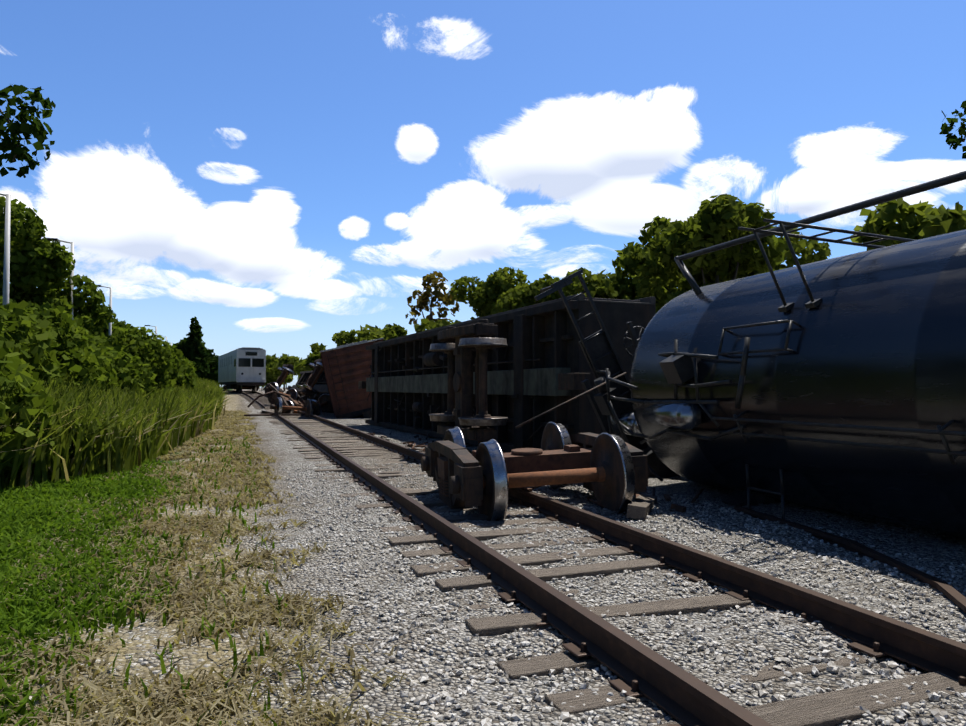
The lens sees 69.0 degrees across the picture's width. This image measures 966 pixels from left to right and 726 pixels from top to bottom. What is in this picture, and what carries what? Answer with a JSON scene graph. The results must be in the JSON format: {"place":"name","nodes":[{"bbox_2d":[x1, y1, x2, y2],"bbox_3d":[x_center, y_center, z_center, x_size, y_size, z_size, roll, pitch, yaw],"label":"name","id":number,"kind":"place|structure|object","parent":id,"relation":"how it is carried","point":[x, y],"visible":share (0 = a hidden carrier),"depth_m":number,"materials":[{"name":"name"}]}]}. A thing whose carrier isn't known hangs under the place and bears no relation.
{"place":"outdoors","nodes":[
{"label":"outdoors","id":0,"kind":"place"},
{"bbox_2d":[0,458,195,725],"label":"lawn grass","id":1,"kind":"structure","parent":0,"point":[27,513],"depth_m":5.62,"materials":[{"name":"green plant"}]},
{"bbox_2d":[0,84,965,177],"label":"foliage","id":2,"kind":"object","parent":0,"point":[35,128],"depth_m":3.98,"materials":[{"name":"green plant"}]},
{"bbox_2d":[0,0,965,387],"label":"sky","id":3,"kind":"structure","parent":0,"point":[279,176],"materials":[{"name":"blue"}]},
{"bbox_2d":[1,388,965,725],"bbox_3d":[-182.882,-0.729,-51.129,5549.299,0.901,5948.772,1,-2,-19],"label":"ground","id":4,"kind":"structure","parent":0,"point":[317,576],"depth_m":4.79,"materials":[{"name":"grey gravel"}]},
{"bbox_2d":[0,193,171,345],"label":"utility poles","id":5,"kind":"object","parent":4,"relation":"on","point":[6,274],"visible":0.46,"depth_m":27.42,"materials":[{"name":"paint"}]},
{"bbox_2d":[0,372,229,491],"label":"tall grass","id":6,"kind":"structure","parent":4,"relation":"on","point":[123,451],"depth_m":11.66,"materials":[{"name":"green plant"}]},
{"bbox_2d":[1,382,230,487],"bbox_3d":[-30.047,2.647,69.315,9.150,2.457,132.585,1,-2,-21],"label":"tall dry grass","id":7,"kind":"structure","parent":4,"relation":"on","point":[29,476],"depth_m":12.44,"materials":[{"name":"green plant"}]},
{"bbox_2d":[0,436,311,725],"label":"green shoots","id":8,"kind":"object","parent":4,"relation":"on","point":[163,668],"visible":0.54,"depth_m":4.79,"materials":[{"name":"green plant"}]},
{"bbox_2d":[0,409,436,725],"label":"dry grass","id":9,"kind":"structure","parent":4,"relation":"on","point":[231,694],"depth_m":4.31,"materials":[{"name":"beige plant"}]},
{"bbox_2d":[244,382,332,417],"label":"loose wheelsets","id":10,"kind":"object","parent":4,"relation":"on","point":[288,403],"visible":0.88,"depth_m":37.38,"materials":[{"name":"metal"}]},
{"bbox_2d":[276,359,333,412],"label":"wreckage","id":11,"kind":"object","parent":4,"relation":"on","point":[311,385],"visible":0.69,"depth_m":44.26,"materials":[{"name":"metal"}]},
{"bbox_2d":[320,338,383,417],"bbox_3d":[-7.512,1.102,41.122,3.110,3.670,16.000,-13,1,-12],"label":"boxcar","id":12,"kind":"object","parent":4,"relation":"on","point":[347,367],"visible":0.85,"depth_m":33.66,"materials":[{"name":"metal"}]},
{"bbox_2d":[14,245,742,390],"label":"tree trunks","id":13,"kind":"object","parent":4,"relation":"on","point":[703,278],"depth_m":25.91,"materials":[{"name":"brown plant"}]},
{"bbox_2d":[0,196,197,477],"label":"bushes","id":14,"kind":"object","parent":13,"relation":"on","point":[42,333],"visible":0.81,"depth_m":22.17,"materials":[{"name":"green plant"}]},
{"bbox_2d":[172,317,218,382],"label":"conifer tree","id":15,"kind":"object","parent":13,"relation":"on","point":[198,353],"visible":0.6,"depth_m":104.50,"materials":[{"name":"green plant"}]},
{"bbox_2d":[405,271,459,324],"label":"tree","id":16,"kind":"object","parent":13,"relation":"on","point":[447,299],"visible":0.79,"depth_m":61.55,"materials":[{"name":"green plant"}]},
{"bbox_2d":[216,194,965,387],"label":"tree foliage","id":17,"kind":"object","parent":13,"relation":"attached to","point":[651,268],"visible":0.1,"depth_m":26.54,"materials":[{"name":"green plant"}]},
{"bbox_2d":[358,294,655,452],"bbox_3d":[-1.404,0.526,20.506,3.759,3.210,17.200,1,-2,-23],"label":"gondola car","id":18,"kind":"object","parent":4,"relation":"on","point":[499,377],"visible":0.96,"depth_m":14.46,"materials":[{"name":"metal"}]},
{"bbox_2d":[357,430,703,519],"bbox_3d":[-0.295,1.884,15.117,2.376,0.388,15.438,1,-2,-22],"label":"scattered debris","id":19,"kind":"object","parent":4,"relation":"on","point":[640,507],"visible":0.31,"depth_m":8.44,"materials":[{"name":"metal"}]},
{"bbox_2d":[421,372,649,520],"bbox_3d":[1.056,0.972,9.204,3.590,1.801,2.900,1,-2,-19],"label":"wheel truck","id":20,"kind":"object","parent":4,"relation":"on","point":[612,472],"visible":0.96,"depth_m":8.21,"materials":[{"name":"metal"}]},
{"bbox_2d":[223,390,965,725],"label":"track rails","id":21,"kind":"object","parent":4,"relation":"on","point":[678,693],"visible":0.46,"depth_m":4.49,"materials":[{"name":"brown metal"}]},
{"bbox_2d":[218,347,265,391],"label":"passenger railcar","id":22,"kind":"object","parent":21,"relation":"on","point":[239,369],"visible":0.94,"depth_m":75.35,"materials":[{"name":"paint"}]},
{"bbox_2d":[223,391,965,725],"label":"sleepers","id":23,"kind":"object","parent":4,"relation":"on","point":[834,708],"visible":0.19,"depth_m":4.60,"materials":[{"name":"brown wood"}]},
{"bbox_2d":[534,171,965,538],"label":"tank car","id":24,"kind":"object","parent":4,"relation":"on","point":[837,384],"visible":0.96,"depth_m":7.18,"materials":[{"name":"black paint"}]},
{"bbox_2d":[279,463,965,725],"bbox_3d":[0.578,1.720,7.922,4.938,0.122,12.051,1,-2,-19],"label":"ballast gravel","id":25,"kind":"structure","parent":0,"point":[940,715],"depth_m":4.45,"materials":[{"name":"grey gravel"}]}
]}

